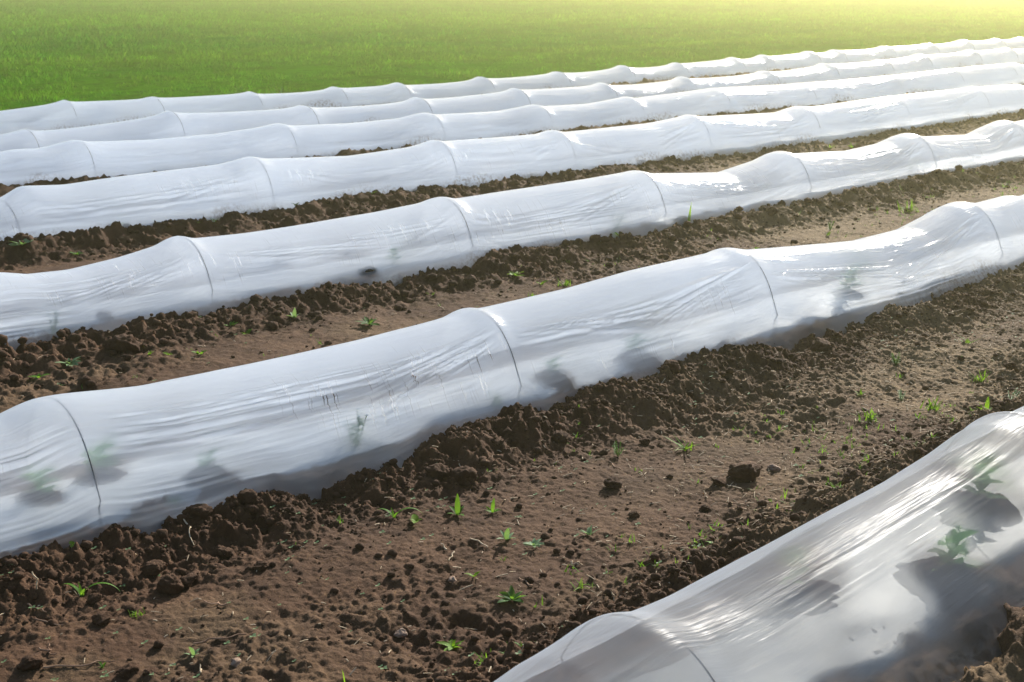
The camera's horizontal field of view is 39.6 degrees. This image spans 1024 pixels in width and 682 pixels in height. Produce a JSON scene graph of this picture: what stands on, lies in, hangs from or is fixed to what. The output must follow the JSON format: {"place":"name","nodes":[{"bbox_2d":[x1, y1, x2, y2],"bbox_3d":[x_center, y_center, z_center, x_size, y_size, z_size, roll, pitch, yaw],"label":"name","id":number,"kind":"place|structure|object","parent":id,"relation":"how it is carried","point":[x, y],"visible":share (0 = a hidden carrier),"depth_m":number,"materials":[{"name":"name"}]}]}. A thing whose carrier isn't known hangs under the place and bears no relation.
{"place":"outdoors","nodes":[
{"label":"outdoors","id":0,"kind":"place"},
{"bbox_2d":[64,582,119,596],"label":"arched grass","id":1,"kind":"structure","parent":0,"point":[80,591],"depth_m":4.23,"materials":[{"name":"green plant"}]},
{"bbox_2d":[380,507,421,517],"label":"arched grass","id":2,"kind":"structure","parent":0,"point":[393,514],"depth_m":4.88,"materials":[{"name":"green plant"}]},
{"bbox_2d":[0,67,1023,681],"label":"soil ground","id":3,"kind":"structure","parent":0,"point":[298,613],"depth_m":5.31,"materials":[{"name":"brown soil"}]},
{"bbox_2d":[10,238,31,245],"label":"rosette weed","id":4,"kind":"object","parent":3,"relation":"on","point":[25,240],"visible":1,"depth_m":8.73,"materials":[{"name":"green plant"}]},
{"bbox_2d":[16,651,44,670],"bbox_3d":[-1.296,0.866,3.830,0.074,0.042,0.082,-1,11,43],"label":"soil clod","id":5,"kind":"object","parent":3,"relation":"on","point":[34,661],"visible":1,"depth_m":3.81,"materials":[{"name":"brown soil"}]},
{"bbox_2d":[27,603,46,612],"bbox_3d":[-1.375,0.772,4.117,0.069,0.018,0.008,6,16,21],"label":"dry root","id":6,"kind":"object","parent":3,"relation":"on","point":[30,605],"visible":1,"depth_m":4.12,"materials":[{"name":"plant"}]},
{"bbox_2d":[28,373,48,377],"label":"broadleaf seedling","id":7,"kind":"object","parent":3,"relation":"on","point":[38,376],"visible":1,"depth_m":6.42,"materials":[{"name":"green plant"}]},
{"bbox_2d":[38,643,56,654],"bbox_3d":[-1.273,0.846,3.898,0.029,0.019,0.055,-13,20,-41],"label":"dry root","id":8,"kind":"object","parent":3,"relation":"on","point":[48,650],"visible":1,"depth_m":3.90,"materials":[{"name":"brown wood"}]},
{"bbox_2d":[35,618,63,625],"bbox_3d":[-1.323,0.803,4.065,0.093,0.013,0.010,5,16,18],"label":"dry root","id":9,"kind":"object","parent":3,"relation":"on","point":[47,621],"visible":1,"depth_m":4.07,"materials":[{"name":"brown wood"}]},
{"bbox_2d":[55,356,80,365],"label":"rosette weed","id":10,"kind":"object","parent":3,"relation":"on","point":[73,361],"visible":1,"depth_m":6.58,"materials":[{"name":"green plant"}]},
{"bbox_2d":[43,660,115,668],"bbox_3d":[-1.170,0.874,3.846,0.188,0.008,0.020,-4,16,-16],"label":"dry root","id":11,"kind":"object","parent":3,"relation":"on","point":[44,667],"visible":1,"depth_m":3.84,"materials":[{"name":"brown plant"}]},
{"bbox_2d":[86,593,101,604],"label":"soil clod","id":12,"kind":"object","parent":3,"relation":"on","point":[93,598],"visible":1,"depth_m":4.19,"materials":[{"name":"brown soil"}]},
{"bbox_2d":[91,610,111,625],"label":"soil clod","id":13,"kind":"object","parent":3,"relation":"on","point":[101,618],"visible":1,"depth_m":4.08,"materials":[{"name":"brown soil"}]},
{"bbox_2d":[108,333,140,352],"bbox_3d":[-1.850,0.024,6.789,0.150,0.113,0.141,-1,15,-5],"label":"soil clod","id":14,"kind":"object","parent":3,"relation":"on","point":[123,342],"visible":0.87,"depth_m":6.74,"materials":[{"name":"brown soil"}]},
{"bbox_2d":[117,662,139,679],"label":"soil clod","id":15,"kind":"object","parent":3,"relation":"on","point":[126,671],"visible":1,"depth_m":3.79,"materials":[{"name":"brown soil"}]},
{"bbox_2d":[128,606,145,616],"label":"grass tuft","id":16,"kind":"object","parent":3,"relation":"on","point":[140,613],"visible":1,"depth_m":4.14,"materials":[{"name":"green plant"}]},
{"bbox_2d":[142,667,159,676],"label":"soil clod","id":17,"kind":"object","parent":3,"relation":"on","point":[150,670],"visible":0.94,"depth_m":3.79,"materials":[{"name":"brown soil"}]},
{"bbox_2d":[141,560,165,576],"bbox_3d":[-1.115,0.707,4.421,0.065,0.041,0.075,4,15,13],"label":"soil clod","id":18,"kind":"object","parent":3,"relation":"on","point":[154,568],"visible":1,"depth_m":4.40,"materials":[{"name":"brown soil"}]},
{"bbox_2d":[156,574,183,594],"bbox_3d":[-1.040,0.747,4.326,0.081,0.075,0.074,-8,17,-27],"label":"soil clod","id":19,"kind":"object","parent":3,"relation":"on","point":[170,584],"visible":1,"depth_m":4.30,"materials":[{"name":"brown soil"}]},
{"bbox_2d":[183,519,193,544],"bbox_3d":[-1.061,0.616,4.664,0.016,0.048,0.180,-6,16,-23],"label":"dry stalk","id":20,"kind":"object","parent":3,"relation":"on","point":[189,530],"visible":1,"depth_m":4.63,"materials":[{"name":"plant"}]},
{"bbox_2d":[180,573,197,588],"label":"soil clod","id":21,"kind":"object","parent":3,"relation":"on","point":[187,580],"visible":0.92,"depth_m":4.36,"materials":[{"name":"brown soil"}]},
{"bbox_2d":[185,647,199,656],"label":"leafy weed","id":22,"kind":"object","parent":3,"relation":"on","point":[193,652],"visible":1,"depth_m":3.92,"materials":[{"name":"green plant"}]},
{"bbox_2d":[181,503,213,520],"bbox_3d":[-1.052,0.575,4.758,0.108,0.063,0.096,-10,14,-7],"label":"soil clod","id":23,"kind":"object","parent":3,"relation":"on","point":[201,511],"visible":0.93,"depth_m":4.73,"materials":[{"name":"brown soil"}]},
{"bbox_2d":[203,600,226,605],"bbox_3d":[-0.882,0.778,4.231,0.076,0.013,0.025,1,15,5],"label":"dry root","id":24,"kind":"object","parent":3,"relation":"on","point":[218,603],"visible":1,"depth_m":4.22,"materials":[{"name":"beige plant"}]},
{"bbox_2d":[193,633,245,644],"bbox_3d":[-0.825,0.843,4.019,0.148,0.016,0.021,-4,15,-13],"label":"dry root","id":25,"kind":"object","parent":3,"relation":"on","point":[207,639],"visible":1,"depth_m":4.01,"materials":[{"name":"brown plant"}]},
{"bbox_2d":[216,547,233,558],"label":"soil clod","id":26,"kind":"object","parent":3,"relation":"on","point":[224,552],"visible":1,"depth_m":4.55,"materials":[{"name":"brown soil"}]},
{"bbox_2d":[230,657,240,666],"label":"pale stone","id":27,"kind":"object","parent":3,"relation":"on","point":[235,662],"visible":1,"depth_m":3.85,"materials":[{"name":"beige stone"}]},
{"bbox_2d":[235,84,244,93],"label":"feathery weed","id":28,"kind":"object","parent":3,"relation":"on","point":[237,88],"visible":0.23,"depth_m":16.74,"materials":[{"name":"green plant"}]},
{"bbox_2d":[236,488,259,503],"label":"soil clod","id":29,"kind":"object","parent":3,"relation":"on","point":[248,496],"visible":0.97,"depth_m":4.83,"materials":[{"name":"brown soil"}]},
{"bbox_2d":[252,560,269,570],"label":"soil clod","id":30,"kind":"object","parent":3,"relation":"on","point":[262,565],"visible":1,"depth_m":4.44,"materials":[{"name":"brown soil"}]},
{"bbox_2d":[271,82,289,93],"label":"feathery weed","id":31,"kind":"object","parent":3,"relation":"on","point":[282,89],"visible":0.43,"depth_m":17.21,"materials":[{"name":"green plant"}]},
{"bbox_2d":[286,308,297,317],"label":"leafy weed","id":32,"kind":"object","parent":3,"relation":"on","point":[293,314],"visible":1,"depth_m":7.41,"materials":[{"name":"green plant"}]},
{"bbox_2d":[296,493,309,501],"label":"soil clod","id":33,"kind":"object","parent":3,"relation":"on","point":[304,496],"visible":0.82,"depth_m":5.01,"materials":[{"name":"brown soil"}]},
{"bbox_2d":[357,316,378,324],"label":"rosette weed","id":34,"kind":"object","parent":3,"relation":"on","point":[366,320],"visible":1,"depth_m":7.32,"materials":[{"name":"green plant"}]},
{"bbox_2d":[394,628,407,637],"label":"pale stone","id":35,"kind":"object","parent":3,"relation":"on","point":[401,633],"visible":1,"depth_m":4.05,"materials":[{"name":"grey stone"}]},
{"bbox_2d":[411,514,420,522],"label":"broadleaf seedling","id":36,"kind":"object","parent":3,"relation":"on","point":[415,518],"visible":1,"depth_m":4.84,"materials":[{"name":"green plant"}]},
{"bbox_2d":[422,463,449,480],"bbox_3d":[-0.278,0.481,5.215,0.101,0.064,0.091,-3,15,0],"label":"soil clod","id":37,"kind":"object","parent":3,"relation":"on","point":[440,471],"visible":0.98,"depth_m":5.19,"materials":[{"name":"brown soil"}]},
{"bbox_2d":[437,639,461,650],"bbox_3d":[-0.168,0.854,3.990,0.075,0.020,0.087,-7,17,-25],"label":"rosette weed","id":38,"kind":"object","parent":3,"relation":"on","point":[452,645],"visible":1,"depth_m":4.00,"materials":[{"name":"green plant"}]},
{"bbox_2d":[448,576,456,582],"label":"pale stone","id":39,"kind":"object","parent":3,"relation":"on","point":[452,579],"visible":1,"depth_m":4.38,"materials":[{"name":"beige stone"}]},
{"bbox_2d":[449,493,463,515],"bbox_3d":[-0.194,0.572,4.894,0.061,0.066,0.093,0,15,-2],"label":"leafy weed","id":40,"kind":"object","parent":3,"relation":"on","point":[457,509],"visible":1,"depth_m":4.91,"materials":[{"name":"green plant"}]},
{"bbox_2d":[452,465,477,486],"bbox_3d":[-0.175,0.495,5.194,0.102,0.077,0.086,-12,19,-39],"label":"soil clod","id":41,"kind":"object","parent":3,"relation":"on","point":[466,475],"visible":0.99,"depth_m":5.17,"materials":[{"name":"brown soil"}]},
{"bbox_2d":[464,275,477,284],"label":"soil clod","id":42,"kind":"object","parent":3,"relation":"on","point":[469,279],"visible":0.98,"depth_m":8.14,"materials":[{"name":"brown soil"}]},
{"bbox_2d":[474,649,490,665],"bbox_3d":[-0.061,0.849,3.791,0.086,0.047,0.111,1,15,4],"label":"grass tuft","id":43,"kind":"object","parent":3,"relation":"on","point":[481,659],"visible":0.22,"depth_m":3.80,"materials":[{"name":"green plant"}]},
{"bbox_2d":[486,499,499,512],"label":"leafy weed","id":44,"kind":"object","parent":3,"relation":"on","point":[491,510],"visible":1,"depth_m":4.93,"materials":[{"name":"green plant"}]},
{"bbox_2d":[497,528,513,539],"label":"leafy weed","id":45,"kind":"object","parent":3,"relation":"on","point":[507,535],"visible":1,"depth_m":4.69,"materials":[{"name":"green plant"}]},
{"bbox_2d":[497,585,525,602],"bbox_3d":[0.000,0.764,4.252,0.090,0.025,0.099,6,16,20],"label":"rosette weed","id":46,"kind":"object","parent":3,"relation":"on","point":[510,595],"visible":1,"depth_m":4.26,"materials":[{"name":"green plant"}]},
{"bbox_2d":[1,172,1021,680],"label":"seedling specks","id":47,"kind":"object","parent":3,"relation":"on","point":[389,542],"visible":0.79,"depth_m":4.53,"materials":[{"name":"green plant"}]},
{"bbox_2d":[0,195,1023,557],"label":"tunnel","id":48,"kind":"structure","parent":3,"relation":"on","point":[90,465],"depth_m":5.60,"materials":[{"name":"plastic"}]},
{"bbox_2d":[0,120,1023,350],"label":"tunnel","id":49,"kind":"structure","parent":3,"relation":"on","point":[179,275],"depth_m":8.46,"materials":[{"name":"plastic"}]},
{"bbox_2d":[0,84,1023,240],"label":"tunnel","id":50,"kind":"structure","parent":3,"relation":"on","point":[248,185],"depth_m":11.22,"materials":[{"name":"plastic"}]},
{"bbox_2d":[0,63,1023,185],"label":"tunnel","id":51,"kind":"structure","parent":3,"relation":"on","point":[72,158],"depth_m":13.46,"materials":[{"name":"plastic"}]},
{"bbox_2d":[0,47,1023,151],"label":"tunnel","id":52,"kind":"structure","parent":3,"relation":"on","point":[167,124],"depth_m":15.68,"materials":[{"name":"plastic"}]},
{"bbox_2d":[0,37,1023,133],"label":"tunnel","id":53,"kind":"structure","parent":3,"relation":"on","point":[63,114],"depth_m":17.30,"materials":[{"name":"plastic"}]},
{"bbox_2d":[0,117,1023,681],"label":"straw chaff","id":54,"kind":"object","parent":3,"relation":"on","point":[920,429],"visible":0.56,"depth_m":5.92,"materials":[{"name":"beige plant"}]},
{"bbox_2d":[0,109,1023,681],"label":"soil crumbs","id":55,"kind":"object","parent":3,"relation":"on","point":[162,533],"visible":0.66,"depth_m":6.04,"materials":[{"name":"brown soil"}]},
{"bbox_2d":[509,271,524,275],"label":"rosette weed","id":56,"kind":"object","parent":3,"relation":"on","point":[515,273],"visible":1,"depth_m":8.35,"materials":[{"name":"green plant"}]},
{"bbox_2d":[524,538,543,546],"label":"rosette weed","id":57,"kind":"object","parent":3,"relation":"on","point":[534,543],"visible":1,"depth_m":4.65,"materials":[{"name":"green plant"}]},
{"bbox_2d":[108,155,976,299],"bbox_3d":[0.140,-0.637,9.312,15.304,0.157,0.500,-13,20,-40],"label":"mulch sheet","id":58,"kind":"object","parent":3,"relation":"on","point":[651,213],"visible":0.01,"depth_m":9.52,"materials":[{"name":"white plastic"}]},
{"bbox_2d":[81,163,1022,681],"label":"weed sprouts","id":59,"kind":"object","parent":3,"relation":"on","point":[755,433],"visible":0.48,"depth_m":5.59,"materials":[{"name":"green plant"}]},
{"bbox_2d":[551,429,568,443],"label":"soil clod","id":60,"kind":"object","parent":3,"relation":"on","point":[558,436],"visible":1,"depth_m":5.59,"materials":[{"name":"brown soil"}]},
{"bbox_2d":[557,277,570,285],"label":"grass tuft","id":61,"kind":"object","parent":3,"relation":"on","point":[567,283],"visible":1,"depth_m":8.22,"materials":[{"name":"green plant"}]},
{"bbox_2d":[580,525,598,534],"bbox_3d":[0.259,0.637,4.751,0.061,0.024,0.052,-13,20,-41],"label":"weed sprout","id":62,"kind":"object","parent":3,"relation":"on","point":[589,531],"visible":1,"depth_m":4.76,"materials":[{"name":"green plant"}]},
{"bbox_2d":[589,234,601,242],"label":"soil clod","id":63,"kind":"object","parent":3,"relation":"on","point":[596,238],"visible":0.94,"depth_m":9.16,"materials":[{"name":"brown soil"}]},
{"bbox_2d":[603,476,622,488],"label":"soil clod","id":64,"kind":"object","parent":3,"relation":"on","point":[614,482],"visible":1,"depth_m":5.16,"materials":[{"name":"brown soil"}]},
{"bbox_2d":[613,441,623,455],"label":"feathery weed","id":65,"kind":"object","parent":3,"relation":"on","point":[615,450],"visible":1,"depth_m":5.53,"materials":[{"name":"green plant"}]},
{"bbox_2d":[628,510,639,517],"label":"soil clod","id":66,"kind":"object","parent":3,"relation":"on","point":[633,514],"visible":1,"depth_m":4.91,"materials":[{"name":"brown soil"}]},
{"bbox_2d":[640,438,649,444],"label":"soil clod","id":67,"kind":"object","parent":3,"relation":"on","point":[644,441],"visible":1,"depth_m":5.66,"materials":[{"name":"brown soil"}]},
{"bbox_2d":[662,359,680,373],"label":"soil clod","id":68,"kind":"object","parent":3,"relation":"on","point":[674,366],"visible":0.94,"depth_m":6.29,"materials":[{"name":"brown soil"}]},
{"bbox_2d":[331,236,1023,433],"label":"plants","id":69,"kind":"object","parent":3,"relation":"on","point":[384,415],"visible":0.02,"depth_m":5.95,"materials":[{"name":"green plant"}]},
{"bbox_2d":[688,202,691,220],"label":"grass sprig","id":70,"kind":"object","parent":3,"relation":"on","point":[689,219],"depth_m":9.80,"materials":[{"name":"green plant"}]},
{"bbox_2d":[699,504,709,510],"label":"soil clod","id":71,"kind":"object","parent":3,"relation":"on","point":[704,507],"visible":1,"depth_m":4.98,"materials":[{"name":"brown soil"}]},
{"bbox_2d":[710,477,726,485],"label":"soil clod","id":72,"kind":"object","parent":3,"relation":"on","point":[719,481],"visible":1,"depth_m":5.21,"materials":[{"name":"brown soil"}]},
{"bbox_2d":[727,461,761,482],"bbox_3d":[0.865,0.487,5.295,0.150,0.077,0.128,-18,14,-24],"label":"soil clod","id":73,"kind":"object","parent":3,"relation":"on","point":[743,472],"visible":1,"depth_m":5.25,"materials":[{"name":"brown soil"}]},
{"bbox_2d":[739,525,751,536],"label":"soil clod","id":74,"kind":"object","parent":3,"relation":"on","point":[745,530],"visible":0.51,"depth_m":4.43,"materials":[{"name":"brown soil"}]},
{"bbox_2d":[494,406,1023,681],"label":"tunnel","id":75,"kind":"structure","parent":3,"relation":"on","point":[914,572],"depth_m":3.61,"materials":[{"name":"plastic"}]},
{"bbox_2d":[764,206,777,214],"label":"soil clod","id":76,"kind":"object","parent":3,"relation":"on","point":[773,209],"visible":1,"depth_m":10.21,"materials":[{"name":"brown soil"}]},
{"bbox_2d":[767,464,780,470],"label":"pale stone","id":77,"kind":"object","parent":3,"relation":"on","point":[772,467],"visible":1,"depth_m":5.38,"materials":[{"name":"grey stone"}]},
{"bbox_2d":[809,337,830,351],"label":"soil clod","id":78,"kind":"object","parent":3,"relation":"on","point":[818,344],"visible":0.94,"depth_m":6.93,"materials":[{"name":"brown soil"}]},
{"bbox_2d":[842,467,862,484],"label":"soil clod","id":79,"kind":"object","parent":3,"relation":"on","point":[850,473],"visible":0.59,"depth_m":5.01,"materials":[{"name":"brown soil"}]},
{"bbox_2d":[853,407,878,421],"bbox_3d":[1.480,0.300,5.961,0.121,0.051,0.090,7,17,25],"label":"grass tuft","id":80,"kind":"object","parent":3,"relation":"on","point":[870,416],"visible":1,"depth_m":5.95,"materials":[{"name":"green plant"}]},
{"bbox_2d":[890,352,900,364],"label":"feathery weed","id":81,"kind":"object","parent":3,"relation":"on","point":[895,362],"visible":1,"depth_m":6.74,"materials":[{"name":"green plant"}]},
{"bbox_2d":[898,389,905,400],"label":"feathery weed","id":82,"kind":"object","parent":3,"relation":"on","point":[900,394],"visible":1,"depth_m":6.24,"materials":[{"name":"green plant"}]},
{"bbox_2d":[897,198,925,212],"bbox_3d":[2.998,-1.019,10.686,0.215,0.099,0.212,2,15,6],"label":"grass tuft","id":83,"kind":"object","parent":3,"relation":"on","point":[911,207],"visible":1,"depth_m":10.68,"materials":[{"name":"green plant"}]},
{"bbox_2d":[920,396,942,412],"bbox_3d":[1.809,0.269,6.099,0.102,0.056,0.092,-13,20,-41],"label":"grass tuft","id":84,"kind":"object","parent":3,"relation":"on","point":[931,406],"visible":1,"depth_m":6.10,"materials":[{"name":"green plant"}]},
{"bbox_2d":[969,370,990,382],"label":"grass tuft","id":85,"kind":"object","parent":3,"relation":"on","point":[980,379],"visible":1,"depth_m":6.54,"materials":[{"name":"green plant"}]},
{"bbox_2d":[978,396,992,409],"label":"leafy weed","id":86,"kind":"object","parent":3,"relation":"on","point":[987,402],"visible":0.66,"depth_m":5.68,"materials":[{"name":"green plant"}]},
{"bbox_2d":[1003,362,1017,371],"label":"soil clod","id":87,"kind":"object","parent":3,"relation":"on","point":[1011,365],"visible":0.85,"depth_m":6.66,"materials":[{"name":"brown soil"}]},
{"bbox_2d":[1007,390,1019,398],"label":"feathery weed","id":88,"kind":"object","parent":3,"relation":"on","point":[1013,394],"visible":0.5,"depth_m":6.17,"materials":[{"name":"green plant"}]},
{"bbox_2d":[0,0,1023,110],"bbox_3d":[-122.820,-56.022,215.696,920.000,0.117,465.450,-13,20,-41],"label":"meadow field","id":89,"kind":"structure","parent":0,"point":[92,82],"depth_m":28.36,"materials":[{"name":"green plant"}]},
{"bbox_2d":[570,578,589,590],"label":"sprawling grass","id":90,"kind":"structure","parent":0,"point":[579,585],"depth_m":4.35,"materials":[{"name":"green plant"}]},
{"bbox_2d":[662,435,697,450],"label":"sprawling grass","id":91,"kind":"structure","parent":0,"point":[685,448],"depth_m":5.63,"materials":[{"name":"green plant"}]}
]}

